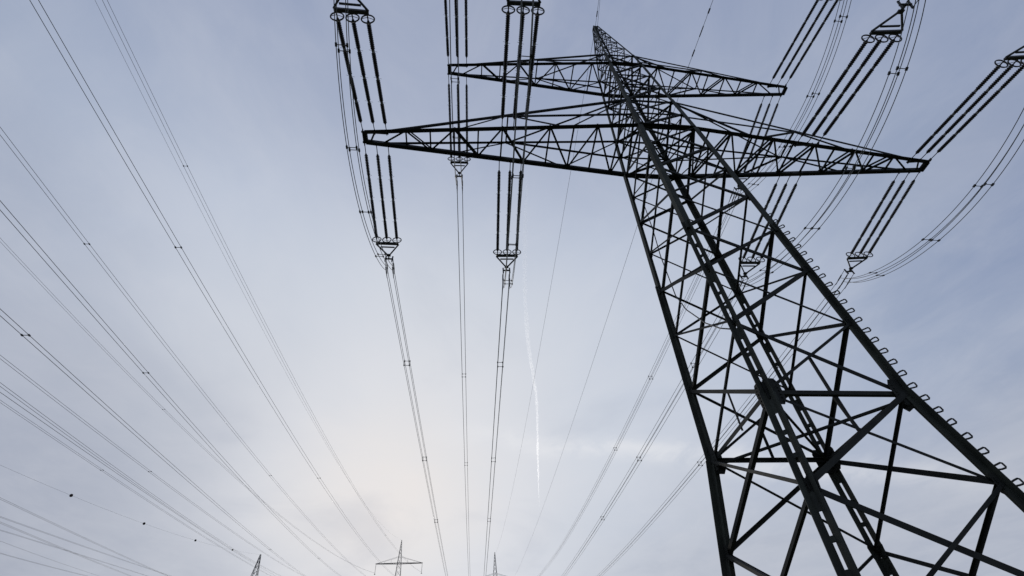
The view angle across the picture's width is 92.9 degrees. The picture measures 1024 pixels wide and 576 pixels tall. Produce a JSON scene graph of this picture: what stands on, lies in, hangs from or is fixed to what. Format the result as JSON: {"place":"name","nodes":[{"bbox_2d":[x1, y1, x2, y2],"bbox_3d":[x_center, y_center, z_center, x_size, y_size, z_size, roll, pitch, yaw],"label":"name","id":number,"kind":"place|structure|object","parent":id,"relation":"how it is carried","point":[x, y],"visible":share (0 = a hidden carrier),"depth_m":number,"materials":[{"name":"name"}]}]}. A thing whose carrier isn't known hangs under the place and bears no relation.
{"place":"outdoors","nodes":[
{"label":"outdoors","id":0,"kind":"place"},
{"bbox_2d":[2,553,81,574],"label":"overhead wire","id":1,"kind":"object","parent":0,"point":[40,564],"visible":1,"depth_m":100.78,"materials":[{"name":"metal"}]},
{"bbox_2d":[0,522,130,575],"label":"overhead wire","id":2,"kind":"object","parent":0,"point":[58,547],"visible":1,"depth_m":79.19,"materials":[{"name":"metal"}]},
{"bbox_2d":[0,530,143,574],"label":"overhead wire","id":3,"kind":"object","parent":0,"point":[65,550],"visible":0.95,"depth_m":99.53,"materials":[{"name":"metal"}]},
{"bbox_2d":[0,499,167,575],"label":"overhead wire","id":4,"kind":"object","parent":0,"point":[77,535],"visible":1,"depth_m":79.33,"materials":[{"name":"metal"}]},
{"bbox_2d":[0,516,168,575],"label":"overhead wire","id":5,"kind":"object","parent":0,"point":[76,543],"visible":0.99,"depth_m":93.43,"materials":[{"name":"metal"}]},
{"bbox_2d":[0,392,269,572],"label":"overhead wire","id":6,"kind":"object","parent":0,"point":[105,465],"visible":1,"depth_m":50.06,"materials":[{"name":"metal"}]},
{"bbox_2d":[1,401,269,575],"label":"overhead wire","id":7,"kind":"object","parent":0,"point":[108,475],"visible":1,"depth_m":73.52,"materials":[{"name":"metal"}]},
{"bbox_2d":[0,383,279,575],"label":"overhead wire","id":8,"kind":"object","parent":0,"point":[112,465],"visible":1,"depth_m":56.59,"materials":[{"name":"metal"}]},
{"bbox_2d":[0,355,299,573],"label":"overhead wire","id":9,"kind":"object","parent":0,"point":[118,446],"visible":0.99,"depth_m":61.50,"materials":[{"name":"metal"}]},
{"bbox_2d":[0,309,303,575],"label":"overhead wire","id":10,"kind":"object","parent":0,"point":[22,335],"visible":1,"depth_m":36.83,"materials":[{"name":"metal"}]},
{"bbox_2d":[0,201,340,575],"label":"overhead wire","id":11,"kind":"object","parent":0,"point":[125,346],"visible":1,"depth_m":35.11,"materials":[{"name":"metal"}]},
{"bbox_2d":[0,0,1023,575],"label":"sky","id":12,"kind":"structure","parent":0,"point":[247,93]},
{"bbox_3d":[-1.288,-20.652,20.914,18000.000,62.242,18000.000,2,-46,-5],"label":"ground","id":13,"kind":"structure","parent":0,"visible":0},
{"bbox_2d":[251,554,260,575],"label":"distant pylon","id":14,"kind":"object","parent":13,"relation":"on","point":[258,566],"visible":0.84,"depth_m":163.57,"materials":[{"name":"grey metal"}]},
{"bbox_2d":[3,466,258,554],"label":"earth wire","id":15,"kind":"object","parent":14,"relation":"attached to","point":[71,495],"visible":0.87,"depth_m":91.86,"materials":[{"name":"metal"}]},
{"bbox_2d":[376,540,422,575],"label":"distant pylon","id":16,"kind":"object","parent":13,"relation":"on","point":[416,562],"visible":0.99,"depth_m":238.60,"materials":[{"name":"grey metal"}]},
{"bbox_2d":[0,127,360,572],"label":"overhead wire","id":17,"kind":"object","parent":16,"relation":"hanging from","point":[140,310],"visible":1,"depth_m":46.71,"materials":[{"name":"metal"}]},
{"bbox_2d":[30,0,394,575],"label":"overhead wire","id":18,"kind":"object","parent":16,"relation":"hanging from","point":[168,225],"visible":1,"depth_m":32.10,"materials":[{"name":"metal"}]},
{"bbox_2d":[95,1,400,539],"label":"earth wire","id":19,"kind":"object","parent":16,"relation":"attached to","point":[189,188],"visible":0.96,"depth_m":46.97,"materials":[{"name":"metal"}]},
{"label":"suspension insulator","id":20,"kind":"object","parent":16,"relation":"hanging from","visible":0},
{"bbox_2d":[102,0,419,571],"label":"overhead wire","id":21,"kind":"object","parent":20,"relation":"hanging from","point":[218,229],"visible":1,"depth_m":54.37,"materials":[{"name":"metal"}]},
{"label":"suspension insulator","id":22,"kind":"object","parent":16,"relation":"hanging from","visible":0},
{"bbox_2d":[0,238,373,572],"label":"overhead wire","id":23,"kind":"object","parent":22,"relation":"hanging from","point":[145,392],"visible":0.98,"depth_m":80.20,"materials":[{"name":"metal"}]},
{"bbox_2d":[487,552,504,575],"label":"distant pylon","id":24,"kind":"object","parent":13,"relation":"on","point":[494,568],"visible":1,"depth_m":192.95,"materials":[{"name":"grey metal"}]},
{"bbox_2d":[362,25,1023,575],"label":"lattice tower","id":25,"kind":"structure","parent":13,"relation":"on","point":[770,395],"depth_m":16.96,"materials":[{"name":"black metal"}]},
{"bbox_2d":[330,0,388,134],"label":"insulator set","id":26,"kind":"object","parent":25,"relation":"attached to","point":[352,12],"visible":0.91,"depth_m":20.07,"materials":[{"name":"brown ceramic"}]},
{"bbox_2d":[334,0,393,270],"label":"jumper loop","id":27,"kind":"object","parent":26,"relation":"hanging from","point":[356,146],"visible":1,"depth_m":19.78,"materials":[{"name":"metal"}]},
{"bbox_2d":[364,141,401,277],"bbox_3d":[-7.143,-3.971,27.158,1.699,0.723,8.823,2,-46,-5],"label":"insulator set","id":28,"kind":"object","parent":25,"relation":"attached to","point":[382,198],"visible":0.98,"depth_m":26.75,"materials":[{"name":"brown ceramic"}]},
{"bbox_2d":[387,274,447,573],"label":"conductor bundle","id":29,"kind":"object","parent":28,"relation":"attached to","point":[409,360],"visible":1,"depth_m":40.92,"materials":[{"name":"metal"}]},
{"bbox_2d":[443,0,468,67],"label":"insulator set","id":30,"kind":"object","parent":25,"relation":"attached to","point":[456,29],"visible":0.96,"depth_m":28.98,"materials":[{"name":"brown ceramic"}]},
{"bbox_2d":[447,73,470,193],"bbox_3d":[-3.708,-10.545,34.274,1.698,0.594,8.836,2,-46,-5],"label":"insulator set","id":31,"kind":"object","parent":25,"relation":"attached to","point":[465,161],"visible":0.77,"depth_m":33.61,"materials":[{"name":"brown ceramic"}]},
{"bbox_2d":[449,0,461,185],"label":"jumper loop","id":32,"kind":"object","parent":31,"relation":"hanging from","point":[451,78],"visible":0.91,"depth_m":26.38,"materials":[{"name":"metal"}]},
{"bbox_2d":[457,191,469,572],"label":"conductor bundle","id":33,"kind":"object","parent":31,"relation":"attached to","point":[461,351],"visible":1,"depth_m":51.42,"materials":[{"name":"metal"}]},
{"bbox_2d":[493,158,522,288],"bbox_3d":[-0.193,-3.346,28.102,1.753,0.870,8.834,2,-46,-5],"label":"insulator set","id":34,"kind":"object","parent":25,"relation":"attached to","point":[508,209],"visible":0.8,"depth_m":27.51,"materials":[{"name":"brown ceramic"}]},
{"bbox_2d":[484,285,508,569],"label":"conductor bundle","id":35,"kind":"object","parent":34,"relation":"attached to","point":[502,366],"visible":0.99,"depth_m":41.80,"materials":[{"name":"metal"}]},
{"bbox_2d":[500,0,544,130],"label":"insulator set","id":36,"kind":"object","parent":25,"relation":"attached to","point":[525,4],"visible":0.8,"depth_m":20.19,"materials":[{"name":"brown ceramic"}]},
{"bbox_2d":[503,0,533,287],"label":"jumper loop","id":37,"kind":"object","parent":36,"relation":"hanging from","point":[522,175],"visible":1,"depth_m":18.52,"materials":[{"name":"metal"}]},
{"bbox_2d":[499,1,599,542],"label":"earth wire","id":38,"kind":"object","parent":25,"relation":"attached to","point":[565,202],"visible":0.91,"depth_m":50.76,"materials":[{"name":"metal"}]},
{"bbox_2d":[517,1,712,570],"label":"earth wire","id":39,"kind":"object","parent":25,"relation":"attached to","point":[641,212],"visible":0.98,"depth_m":38.49,"materials":[{"name":"metal"}]},
{"bbox_2d":[645,207,729,329],"bbox_3d":[6.282,-1.456,19.336,0.488,10.896,3.243,-10,-46,6],"label":"hanging cable","id":40,"kind":"object","parent":25,"relation":"hanging from","point":[673,288],"visible":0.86,"depth_m":18.47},
{"bbox_2d":[729,93,781,201],"bbox_3d":[17.792,-9.988,36.148,1.699,0.594,8.811,-1,-45,-2],"label":"insulator set","id":41,"kind":"object","parent":25,"relation":"attached to","point":[764,117],"visible":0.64,"depth_m":35.02,"materials":[{"name":"brown ceramic"}]},
{"bbox_2d":[539,202,734,575],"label":"conductor bundle","id":42,"kind":"object","parent":41,"relation":"attached to","point":[646,380],"visible":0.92,"depth_m":57.10,"materials":[{"name":"metal"}]},
{"bbox_2d":[738,172,802,291],"bbox_3d":[15.181,-2.975,29.486,1.753,0.767,8.842,2,-46,-5],"label":"insulator set","id":43,"kind":"object","parent":25,"relation":"attached to","point":[757,262],"visible":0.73,"depth_m":28.84,"materials":[{"name":"brown ceramic"}]},
{"bbox_2d":[563,291,736,573],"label":"conductor bundle","id":44,"kind":"object","parent":43,"relation":"attached to","point":[691,363],"visible":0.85,"depth_m":46.48,"materials":[{"name":"metal"}]},
{"bbox_2d":[767,0,841,87],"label":"insulator set","id":45,"kind":"object","parent":25,"relation":"attached to","point":[804,38],"visible":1,"depth_m":29.91,"materials":[{"name":"brown ceramic"}]},
{"bbox_2d":[733,1,850,197],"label":"jumper loop","id":46,"kind":"object","parent":45,"relation":"hanging from","point":[838,21],"visible":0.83,"depth_m":28.70,"materials":[{"name":"metal"}]},
{"bbox_2d":[793,0,917,146],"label":"insulator set","id":47,"kind":"object","parent":25,"relation":"attached to","point":[884,33],"visible":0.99,"depth_m":21.45,"materials":[{"name":"brown ceramic"}]},
{"bbox_2d":[740,0,925,286],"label":"jumper loop","id":48,"kind":"object","parent":47,"relation":"hanging from","point":[854,166],"visible":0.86,"depth_m":21.23,"materials":[{"name":"metal"}]},
{"bbox_2d":[836,169,919,287],"bbox_3d":[22.048,-3.265,29.760,1.700,0.594,8.803,-2,-45,-1],"label":"insulator set","id":49,"kind":"object","parent":25,"relation":"attached to","point":[876,226],"visible":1,"depth_m":29.34,"materials":[{"name":"brown ceramic"}]},
{"bbox_2d":[597,284,844,575],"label":"conductor bundle","id":50,"kind":"object","parent":49,"relation":"attached to","point":[721,437],"visible":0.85,"depth_m":47.73,"materials":[{"name":"metal"}]},
{"bbox_2d":[906,46,1023,163],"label":"insulator set","id":51,"kind":"object","parent":25,"relation":"attached to","point":[1015,58],"visible":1,"depth_m":23.05,"materials":[{"name":"brown ceramic"}]},
{"bbox_2d":[843,108,1023,282],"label":"jumper loop","id":52,"kind":"object","parent":51,"relation":"hanging from","point":[966,205],"visible":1,"depth_m":23.93,"materials":[{"name":"metal"}]}
]}

